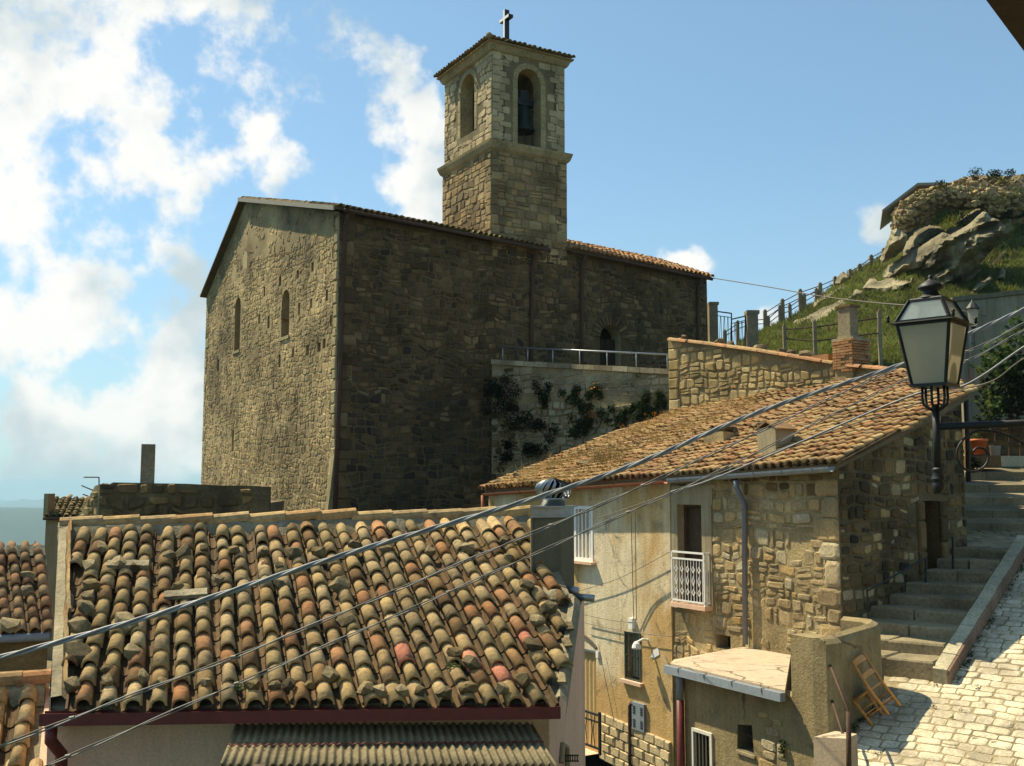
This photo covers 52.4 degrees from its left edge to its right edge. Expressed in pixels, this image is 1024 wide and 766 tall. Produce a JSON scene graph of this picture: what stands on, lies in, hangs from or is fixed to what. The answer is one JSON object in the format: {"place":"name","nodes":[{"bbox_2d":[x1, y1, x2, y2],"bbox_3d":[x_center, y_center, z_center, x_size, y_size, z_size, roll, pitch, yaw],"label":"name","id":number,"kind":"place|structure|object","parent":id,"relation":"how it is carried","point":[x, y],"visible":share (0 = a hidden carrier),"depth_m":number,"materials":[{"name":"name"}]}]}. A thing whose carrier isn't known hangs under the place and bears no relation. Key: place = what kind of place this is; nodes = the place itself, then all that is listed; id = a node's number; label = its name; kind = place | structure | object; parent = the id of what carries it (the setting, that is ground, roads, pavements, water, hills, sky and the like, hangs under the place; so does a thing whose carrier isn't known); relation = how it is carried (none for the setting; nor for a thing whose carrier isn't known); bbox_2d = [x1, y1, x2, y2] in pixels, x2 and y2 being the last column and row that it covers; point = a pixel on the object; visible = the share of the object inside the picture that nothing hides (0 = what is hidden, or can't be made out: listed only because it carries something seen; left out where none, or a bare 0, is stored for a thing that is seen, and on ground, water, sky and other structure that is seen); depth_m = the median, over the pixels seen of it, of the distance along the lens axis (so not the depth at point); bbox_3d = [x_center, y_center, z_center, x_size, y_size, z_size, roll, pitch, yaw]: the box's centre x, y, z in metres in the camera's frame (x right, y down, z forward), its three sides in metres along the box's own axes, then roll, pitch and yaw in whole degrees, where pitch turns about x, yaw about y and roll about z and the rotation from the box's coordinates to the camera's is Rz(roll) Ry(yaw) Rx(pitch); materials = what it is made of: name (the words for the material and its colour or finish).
{"place":"outdoors","nodes":[
{"label":"outdoors","id":0,"kind":"place"},
{"bbox_2d":[47,659,51,668],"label":"ground","id":1,"kind":"structure","parent":0,"point":[49,663],"depth_m":38.20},
{"bbox_2d":[43,494,88,658],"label":"house","id":2,"kind":"structure","parent":1,"relation":"on","point":[55,508],"depth_m":39.67,"materials":[{"name":"paint"}]},
{"bbox_2d":[200,196,713,511],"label":"church","id":3,"kind":"structure","parent":1,"relation":"on","point":[351,351],"depth_m":38.20,"materials":[{"name":"stone"}]},
{"bbox_2d":[433,32,575,265],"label":"bell tower","id":4,"kind":"structure","parent":3,"relation":"on","point":[498,174],"depth_m":40.24,"materials":[{"name":"stone"}]},
{"bbox_2d":[499,9,512,38],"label":"roof cross","id":5,"kind":"object","parent":4,"relation":"on","point":[506,18],"visible":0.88,"depth_m":40.87,"materials":[{"name":"black metal"}]},
{"bbox_2d":[518,89,534,145],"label":"bell","id":6,"kind":"object","parent":4,"relation":"hanging from","point":[525,120],"visible":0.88,"depth_m":40.77,"materials":[{"name":"black metal"}]},
{"bbox_2d":[600,339,614,365],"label":"door","id":7,"kind":"structure","parent":3,"relation":"in","point":[605,344],"depth_m":41.50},
{"bbox_2d":[711,277,985,315],"bbox_3d":[11.025,-3.208,37.136,0.714,3.807,14.100,2,-6,-21],"label":"telephone wire","id":8,"kind":"object","parent":3,"relation":"attached to","point":[840,298],"visible":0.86,"depth_m":36.62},
{"bbox_2d":[478,368,981,765],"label":"stone house","id":9,"kind":"structure","parent":1,"relation":"on","point":[814,535],"depth_m":20.04,"materials":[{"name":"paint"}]},
{"bbox_2d":[574,506,592,561],"bbox_3d":[1.664,3.419,23.683,0.110,1.241,0.740,3,-7,-30],"label":"window","id":10,"kind":"structure","parent":9,"relation":"in","point":[583,543],"depth_m":23.70,"materials":[{"name":"white paint"}]},
{"bbox_2d":[585,710,601,755],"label":"balcony railing","id":11,"kind":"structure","parent":9,"relation":"attached to","point":[599,748],"depth_m":21.59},
{"bbox_2d":[490,393,764,487],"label":"dry grass","id":12,"kind":"structure","parent":9,"relation":"on","point":[600,458],"depth_m":26.87,"materials":[{"name":"plant"}]},
{"bbox_2d":[684,505,702,604],"bbox_3d":[3.715,3.405,20.635,0.130,1.968,0.766,3,-7,-30],"label":"balcony door","id":13,"kind":"structure","parent":9,"relation":"in","point":[692,526],"depth_m":20.82,"materials":[{"name":"brown wood"}]},
{"bbox_2d":[704,426,739,443],"bbox_3d":[4.669,1.250,23.158,0.592,0.587,0.742,3,-7,-30],"label":"roof chimney","id":14,"kind":"object","parent":9,"relation":"on","point":[724,434],"visible":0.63,"depth_m":22.95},
{"bbox_2d":[754,421,796,454],"bbox_3d":[5.045,1.231,19.890,0.741,0.985,0.611,5,-8,-40],"label":"roof chimney","id":15,"kind":"object","parent":9,"relation":"on","point":[774,434],"visible":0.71,"depth_m":19.71,"materials":[{"name":"concrete"}]},
{"bbox_2d":[667,337,904,410],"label":"field stone wall","id":16,"kind":"structure","parent":9,"relation":"on","point":[702,372],"depth_m":30.46,"materials":[{"name":"beige stone"}]},
{"bbox_2d":[831,304,870,380],"bbox_3d":[8.936,-0.711,27.440,0.753,2.714,0.666,4,-7,-36],"label":"brick chimney","id":17,"kind":"object","parent":16,"relation":"on","point":[850,347],"visible":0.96,"depth_m":27.33,"materials":[{"name":"brick"}]},
{"bbox_2d":[597,358,1023,518],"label":"service cable","id":18,"kind":"object","parent":9,"relation":"attached to","point":[843,427],"visible":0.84,"depth_m":11.35,"materials":[{"name":"rubber"}]},
{"bbox_2d":[0,499,612,765],"bbox_3d":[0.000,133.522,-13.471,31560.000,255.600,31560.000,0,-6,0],"label":"hills","id":19,"kind":"structure","parent":0,"point":[21,520],"depth_m":3441.96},
{"bbox_2d":[0,669,50,765],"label":"neighbour house","id":20,"kind":"structure","parent":19,"relation":"on","point":[24,699],"depth_m":10.73,"materials":[{"name":"tile"}]},
{"bbox_2d":[0,541,53,671],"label":"neighbour house","id":21,"kind":"structure","parent":19,"relation":"on","point":[32,612],"depth_m":17.32,"materials":[{"name":"tile"}]},
{"bbox_2d":[0,617,20,632],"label":"loose stone","id":22,"kind":"object","parent":21,"relation":"on","point":[10,625],"visible":1,"depth_m":16.69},
{"bbox_2d":[78,482,283,516],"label":"ruined wall","id":23,"kind":"structure","parent":19,"relation":"on","point":[121,498],"depth_m":28.07,"materials":[{"name":"stone"}]},
{"bbox_2d":[140,444,155,482],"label":"concrete pillar","id":24,"kind":"structure","parent":23,"relation":"on","point":[147,473],"depth_m":29.07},
{"bbox_2d":[39,505,594,765],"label":"tiled house","id":25,"kind":"structure","parent":19,"relation":"on","point":[486,622],"depth_m":10.77,"materials":[{"name":"pink paint"}]},
{"bbox_2d":[64,676,80,692],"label":"loose stone","id":26,"kind":"object","parent":25,"relation":"on","point":[72,684],"visible":1,"depth_m":9.58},
{"bbox_2d":[63,641,91,664],"bbox_3d":[-4.248,2.635,10.157,0.291,0.218,0.205,0,-6,0],"label":"loose stone","id":27,"kind":"object","parent":25,"relation":"on","point":[79,651],"visible":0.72,"depth_m":10.11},
{"bbox_2d":[68,616,91,632],"bbox_3d":[-4.391,2.495,10.637,0.268,0.201,0.269,0,-6,0],"label":"loose stone","id":28,"kind":"object","parent":25,"relation":"on","point":[77,624],"visible":0.72,"depth_m":10.54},
{"bbox_2d":[77,599,94,616],"bbox_3d":[-4.481,2.369,10.961,0.170,0.169,0.245,3,-7,-31],"label":"loose stone","id":29,"kind":"object","parent":25,"relation":"on","point":[86,607],"visible":1,"depth_m":10.89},
{"bbox_2d":[82,579,101,592],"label":"loose stone","id":30,"kind":"object","parent":25,"relation":"on","point":[92,584],"visible":0.86,"depth_m":11.40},
{"bbox_2d":[114,611,137,635],"bbox_3d":[-3.959,2.472,10.707,0.309,0.230,0.182,-2,-6,21],"label":"loose stone","id":31,"kind":"object","parent":25,"relation":"on","point":[123,616],"visible":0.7,"depth_m":10.64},
{"bbox_2d":[106,560,148,568],"bbox_3d":[-4.399,2.077,11.935,0.516,0.097,0.179,0,-6,0],"label":"stone slab","id":32,"kind":"object","parent":25,"relation":"on","point":[142,564],"depth_m":11.87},
{"bbox_2d":[124,642,140,659],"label":"loose stone","id":33,"kind":"object","parent":25,"relation":"on","point":[131,649],"visible":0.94,"depth_m":10.13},
{"bbox_2d":[164,588,206,599],"bbox_3d":[-3.534,2.286,11.284,0.464,0.118,0.177,1,-6,-12],"label":"stone slab","id":34,"kind":"object","parent":25,"relation":"on","point":[180,594],"depth_m":11.24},
{"bbox_2d":[284,546,302,559],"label":"loose stone","id":35,"kind":"object","parent":25,"relation":"on","point":[292,553],"visible":1,"depth_m":12.23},
{"bbox_2d":[322,666,340,682],"bbox_3d":[-1.710,2.755,9.842,0.213,0.161,0.134,-5,-8,42],"label":"loose stone","id":36,"kind":"object","parent":25,"relation":"on","point":[330,674],"visible":1,"depth_m":9.79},
{"bbox_2d":[328,575,349,593],"bbox_3d":[-1.920,2.240,11.573,0.225,0.208,0.186,3,-6,-26],"label":"loose stone","id":37,"kind":"object","parent":25,"relation":"on","point":[337,584],"visible":1,"depth_m":11.52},
{"bbox_2d":[336,612,355,627],"bbox_3d":[-1.726,2.462,10.816,0.145,0.153,0.203,5,-8,-43],"label":"loose stone","id":38,"kind":"object","parent":25,"relation":"on","point":[345,620],"visible":0.98,"depth_m":10.78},
{"bbox_2d":[356,680,373,696],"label":"loose stone","id":39,"kind":"object","parent":25,"relation":"on","point":[365,688],"visible":1,"depth_m":9.59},
{"bbox_2d":[220,722,555,765],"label":"porch roof","id":40,"kind":"structure","parent":25,"relation":"attached to","point":[522,753],"depth_m":9.35,"materials":[{"name":"beige"}]},
{"bbox_2d":[226,740,543,746],"bbox_3d":[-1.121,3.232,9.342,2.834,0.055,0.013,0,-6,-5],"label":"corrugated roofing sheet","id":41,"kind":"object","parent":40,"relation":"on","point":[382,743],"visible":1,"depth_m":9.33,"materials":[{"name":"paint"}]},
{"bbox_2d":[435,685,451,700],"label":"loose stone","id":42,"kind":"object","parent":25,"relation":"on","point":[445,692],"visible":1,"depth_m":9.54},
{"bbox_2d":[458,681,477,694],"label":"loose stone","id":43,"kind":"object","parent":25,"relation":"on","point":[468,687],"visible":1,"depth_m":9.62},
{"bbox_2d":[461,655,480,669],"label":"loose stone","id":44,"kind":"object","parent":25,"relation":"on","point":[470,662],"visible":1,"depth_m":10.04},
{"bbox_2d":[514,672,530,688],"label":"loose stone","id":45,"kind":"object","parent":25,"relation":"on","point":[522,680],"visible":1,"depth_m":9.79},
{"bbox_2d":[523,636,543,651],"bbox_3d":[0.213,2.616,10.422,0.207,0.151,0.164,0,-6,0],"label":"loose stone","id":46,"kind":"object","parent":25,"relation":"on","point":[531,644],"visible":1,"depth_m":10.38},
{"bbox_2d":[529,614,545,626],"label":"loose stone","id":47,"kind":"object","parent":25,"relation":"on","point":[536,620],"visible":1,"depth_m":10.83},
{"bbox_2d":[539,600,557,613],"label":"loose stone","id":48,"kind":"object","parent":25,"relation":"on","point":[548,607],"visible":1,"depth_m":11.11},
{"bbox_2d":[530,478,577,587],"bbox_3d":[0.506,1.999,12.455,0.698,1.718,0.440,1,-6,-12],"label":"chimney stack","id":49,"kind":"object","parent":25,"relation":"on","point":[550,510],"visible":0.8,"depth_m":12.33,"materials":[{"name":"concrete"}]},
{"bbox_2d":[986,0,1023,50],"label":"roof eave","id":50,"kind":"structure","parent":19,"relation":"on","point":[1010,13],"depth_m":4.87,"materials":[{"name":"paint"}]},
{"bbox_2d":[0,322,1023,747],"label":"service cable","id":51,"kind":"object","parent":50,"relation":"attached to","point":[70,718],"visible":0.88,"depth_m":6.97,"materials":[{"name":"rubber"}]},
{"bbox_2d":[44,330,1023,765],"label":"service cable","id":52,"kind":"object","parent":50,"relation":"attached to","point":[66,756],"visible":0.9,"depth_m":7.31,"materials":[{"name":"rubber"}]},
{"bbox_2d":[886,275,1023,493],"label":"street lantern","id":53,"kind":"object","parent":50,"relation":"attached to","point":[933,350],"visible":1,"depth_m":4.79,"materials":[{"name":"black metal"}]},
{"bbox_2d":[0,307,1023,659],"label":"power cable","id":54,"kind":"object","parent":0,"point":[368,547],"visible":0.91,"depth_m":6.89,"materials":[{"name":"rubber"}]},
{"bbox_2d":[0,0,1023,499],"label":"sky","id":55,"kind":"structure","parent":0,"point":[758,142],"materials":[{"name":"blue"}]},
{"bbox_2d":[672,346,1023,491],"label":"service cable","id":56,"kind":"object","parent":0,"point":[928,390],"visible":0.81,"depth_m":10.37,"materials":[{"name":"rubber"}]},
{"bbox_2d":[736,207,1023,367],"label":"hill","id":57,"kind":"structure","parent":0,"point":[887,364],"depth_m":58.21,"materials":[{"name":"plant"}]},
{"bbox_2d":[707,302,718,341],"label":"gate pillar","id":58,"kind":"structure","parent":57,"relation":"on","point":[712,312],"depth_m":45.80,"materials":[{"name":"stone"}]},
{"bbox_2d":[718,311,745,345],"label":"iron gate","id":59,"kind":"structure","parent":58,"relation":"attached to","point":[731,337],"depth_m":46.01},
{"bbox_2d":[744,310,759,346],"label":"gate pillar","id":60,"kind":"structure","parent":57,"relation":"on","point":[752,337],"depth_m":45.74,"materials":[{"name":"concrete"}]},
{"bbox_2d":[723,288,817,344],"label":"hillside fence","id":61,"kind":"object","parent":57,"relation":"on","point":[790,309],"visible":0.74,"depth_m":67.33,"materials":[{"name":"wood"}]},
{"bbox_2d":[763,248,884,327],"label":"hillside fence","id":62,"kind":"object","parent":57,"relation":"on","point":[800,296],"visible":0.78,"depth_m":67.32,"materials":[{"name":"wood"}]},
{"bbox_2d":[789,289,861,330],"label":"rock outcrop","id":63,"kind":"object","parent":57,"relation":"on","point":[827,310],"visible":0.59,"depth_m":60.87,"materials":[{"name":"stone"}]},
{"bbox_2d":[782,309,882,365],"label":"stake fence","id":64,"kind":"object","parent":57,"relation":"on","point":[814,327],"visible":0.83,"depth_m":43.24,"materials":[{"name":"wood"}]},
{"bbox_2d":[863,278,915,291],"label":"rock outcrop","id":65,"kind":"object","parent":57,"relation":"on","point":[877,285],"visible":0.91,"depth_m":59.34,"materials":[{"name":"stone"}]},
{"bbox_2d":[880,228,906,263],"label":"rock outcrop","id":66,"kind":"object","parent":57,"relation":"on","point":[896,243],"visible":1,"depth_m":60.01,"materials":[{"name":"stone"}]},
{"bbox_2d":[880,182,943,233],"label":"hilltop hut","id":67,"kind":"object","parent":57,"relation":"on","point":[888,210],"visible":0.29,"depth_m":67.29,"materials":[{"name":"paint"}]},
{"bbox_2d":[903,224,942,255],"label":"rock outcrop","id":68,"kind":"object","parent":57,"relation":"on","point":[918,237],"visible":0.93,"depth_m":63.52,"materials":[{"name":"stone"}]},
{"bbox_2d":[882,210,999,277],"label":"rock outcrop","id":69,"kind":"object","parent":57,"relation":"on","point":[917,258],"visible":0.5,"depth_m":57.97,"materials":[{"name":"stone"}]},
{"bbox_2d":[892,174,1023,229],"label":"hilltop mound","id":70,"kind":"object","parent":57,"relation":"on","point":[962,207],"visible":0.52,"depth_m":62.29,"materials":[{"name":"plant"}]},
{"bbox_2d":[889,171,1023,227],"bbox_3d":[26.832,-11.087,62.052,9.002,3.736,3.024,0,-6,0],"label":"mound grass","id":71,"kind":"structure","parent":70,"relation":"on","point":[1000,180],"depth_m":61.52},
{"bbox_2d":[890,174,1023,231],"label":"rubble","id":72,"kind":"object","parent":70,"relation":"on","point":[998,208],"visible":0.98,"depth_m":61.56,"materials":[{"name":"stone"}]},
{"bbox_2d":[922,217,1023,284],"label":"rock outcrop","id":73,"kind":"object","parent":57,"relation":"on","point":[962,255],"visible":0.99,"depth_m":53.68,"materials":[{"name":"stone"}]},
{"bbox_2d":[851,563,1023,765],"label":"lane","id":74,"kind":"structure","parent":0,"point":[984,726],"depth_m":14.39,"materials":[{"name":"stone"}]},
{"bbox_2d":[663,616,882,765],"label":"outbuilding","id":75,"kind":"structure","parent":74,"relation":"on","point":[742,706],"depth_m":15.28,"materials":[{"name":"paint"}]},
{"bbox_2d":[829,664,851,765],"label":"metal poles","id":76,"kind":"object","parent":75,"relation":"attached to","point":[848,740],"visible":1,"depth_m":12.97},
{"bbox_2d":[813,731,857,765],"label":"concrete block","id":77,"kind":"structure","parent":74,"relation":"on","point":[830,749],"depth_m":13.13,"materials":[{"name":"concrete"}]},
{"bbox_2d":[851,653,900,725],"bbox_3d":[5.061,4.280,14.522,0.554,0.961,0.543,6,-8,-44],"label":"wooden chair","id":78,"kind":"object","parent":74,"relation":"on","point":[859,660],"visible":1,"depth_m":14.51,"materials":[{"name":"brown wood"}]},
{"bbox_2d":[844,559,1023,753],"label":"lane weeds","id":79,"kind":"object","parent":74,"relation":"on","point":[967,660],"visible":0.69,"depth_m":15.65,"materials":[{"name":"green plant"}]},
{"bbox_2d":[866,546,1008,689],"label":"stone steps","id":80,"kind":"structure","parent":74,"relation":"on","point":[919,622],"depth_m":17.36,"materials":[{"name":"stone"}]},
{"bbox_2d":[866,537,953,618],"bbox_3d":[6.998,3.389,18.163,2.997,1.310,0.055,5,-8,-40],"label":"handrail","id":81,"kind":"object","parent":80,"relation":"on","point":[896,574],"visible":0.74,"depth_m":18.05,"materials":[{"name":"black metal"}]},
{"bbox_2d":[967,530,1023,547],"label":"landing","id":82,"kind":"object","parent":80,"relation":"on","point":[999,538],"visible":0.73,"depth_m":21.07,"materials":[{"name":"stone"}]},
{"bbox_2d":[963,455,1023,530],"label":"steps","id":83,"kind":"structure","parent":82,"relation":"on","point":[994,498],"depth_m":24.05,"materials":[{"name":"stone"}]},
{"bbox_2d":[964,455,1000,467],"bbox_3d":[11.850,1.995,26.383,0.800,0.300,0.600,0,-6,0],"label":"pot ledge","id":84,"kind":"object","parent":83,"relation":"on","point":[994,461],"visible":0.5,"depth_m":26.09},
{"bbox_2d":[970,433,987,454],"bbox_3d":[11.829,1.537,26.379,0.430,0.548,0.423,0,-6,0],"label":"flower pot","id":85,"kind":"object","parent":84,"relation":"on","point":[977,442],"visible":0.99,"depth_m":26.25,"materials":[{"name":"orange ceramic"}]},
{"bbox_2d":[962,427,1023,455],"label":"garden wall","id":86,"kind":"structure","parent":83,"relation":"on","point":[1002,441],"depth_m":27.73,"materials":[{"name":"stone"}]},
{"bbox_2d":[968,307,1023,430],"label":"fig shrub","id":87,"kind":"object","parent":86,"relation":"on","point":[1013,394],"visible":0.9,"depth_m":27.15,"materials":[{"name":"green plant"}]},
{"bbox_2d":[1001,456,1023,466],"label":"top block","id":88,"kind":"structure","parent":83,"relation":"on","point":[1012,461],"depth_m":26.93,"materials":[{"name":"concrete"}]},
{"bbox_2d":[987,427,1023,455],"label":"garden fence","id":89,"kind":"object","parent":88,"relation":"on","point":[1009,429],"visible":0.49,"depth_m":27.38,"materials":[{"name":"metal"}]},
{"bbox_2d":[932,535,1023,684],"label":"stone kerb","id":90,"kind":"structure","parent":74,"relation":"on","point":[954,654],"depth_m":16.80,"materials":[{"name":"stone"}]},
{"bbox_2d":[931,289,1023,421],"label":"grey building","id":91,"kind":"structure","parent":0,"point":[995,306],"depth_m":30.62,"materials":[{"name":"paint"}]},
{"bbox_2d":[966,300,979,350],"bbox_3d":[13.449,-1.685,30.458,0.379,1.500,0.501,2,-6,-19],"label":"wall lamp","id":92,"kind":"object","parent":91,"relation":"attached to","point":[973,307],"visible":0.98,"depth_m":30.35,"materials":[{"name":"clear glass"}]},
{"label":"terrace ground","id":93,"kind":"structure","parent":0,"visible":0},
{"bbox_2d":[491,359,669,480],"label":"terrace wall","id":94,"kind":"structure","parent":93,"relation":"on","point":[622,386],"depth_m":36.08,"materials":[{"name":"stone"}]},
{"bbox_2d":[478,372,521,417],"bbox_3d":[-0.491,0.450,37.532,1.985,1.678,0.532,-5,-7,38],"label":"wall weed","id":95,"kind":"object","parent":94,"relation":"attached to","point":[499,397],"depth_m":37.49,"materials":[{"name":"green plant"}]},
{"bbox_2d":[498,438,516,465],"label":"wall weed","id":96,"kind":"object","parent":94,"relation":"attached to","point":[507,446],"depth_m":37.17,"materials":[{"name":"green plant"}]},
{"bbox_2d":[501,399,531,435],"bbox_3d":[0.125,1.221,37.026,1.258,1.416,0.431,-5,-7,38],"label":"wall weed","id":97,"kind":"object","parent":94,"relation":"attached to","point":[508,403],"depth_m":37.07,"materials":[{"name":"green plant"}]},
{"bbox_2d":[520,410,549,460],"bbox_3d":[0.772,1.889,36.427,1.215,1.944,0.430,-4,-7,37],"label":"wall weed","id":98,"kind":"object","parent":94,"relation":"attached to","point":[526,450],"depth_m":36.49,"materials":[{"name":"green plant"}]},
{"bbox_2d":[531,380,552,408],"bbox_3d":[1.038,0.399,36.433,0.853,1.069,0.309,-4,-7,37],"label":"wall weed","id":99,"kind":"object","parent":94,"relation":"attached to","point":[543,402],"depth_m":36.35,"materials":[{"name":"green plant"}]},
{"bbox_2d":[527,417,559,443],"bbox_3d":[1.025,1.673,36.164,1.240,0.990,0.543,-5,-8,41],"label":"wall weed","id":100,"kind":"object","parent":94,"relation":"attached to","point":[535,423],"depth_m":36.27,"materials":[{"name":"green plant"}]},
{"bbox_2d":[557,383,585,404],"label":"wall weed","id":101,"kind":"object","parent":94,"relation":"attached to","point":[574,391],"depth_m":35.57,"materials":[{"name":"green plant"}]},
{"bbox_2d":[565,413,587,439],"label":"wall weed","id":102,"kind":"object","parent":94,"relation":"attached to","point":[572,431],"depth_m":35.38,"materials":[{"name":"green plant"}]},
{"bbox_2d":[571,393,593,429],"bbox_3d":[2.370,0.936,35.279,0.500,1.347,0.838,4,-7,-37],"label":"wall weed","id":103,"kind":"object","parent":94,"relation":"attached to","point":[580,409],"depth_m":35.23,"materials":[{"name":"green plant"}]},
{"bbox_2d":[498,346,667,368],"bbox_3d":[2.458,-0.909,35.876,7.606,1.398,0.052,-5,-7,38],"label":"railing","id":104,"kind":"object","parent":94,"relation":"on","point":[607,352],"visible":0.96,"depth_m":35.72,"materials":[{"name":"metal"}]},
{"bbox_2d":[575,406,611,432],"bbox_3d":[2.668,1.246,34.900,1.380,0.944,0.524,-5,-7,39],"label":"wall weed","id":105,"kind":"object","parent":94,"relation":"attached to","point":[587,417],"depth_m":34.91,"materials":[{"name":"green plant"}]},
{"bbox_2d":[584,383,603,401],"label":"wall weed","id":106,"kind":"object","parent":94,"relation":"attached to","point":[593,390],"depth_m":35.01,"materials":[{"name":"green plant"}]},
{"bbox_2d":[630,389,659,422],"bbox_3d":[4.326,0.755,33.740,1.038,1.177,0.377,-5,-7,38],"label":"wall weed","id":107,"kind":"object","parent":94,"relation":"attached to","point":[643,407],"depth_m":33.75,"materials":[{"name":"green plant"}]},
{"bbox_2d":[653,388,667,408],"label":"wall weed","id":108,"kind":"object","parent":94,"relation":"attached to","point":[658,395],"depth_m":33.44,"materials":[{"name":"green plant"}]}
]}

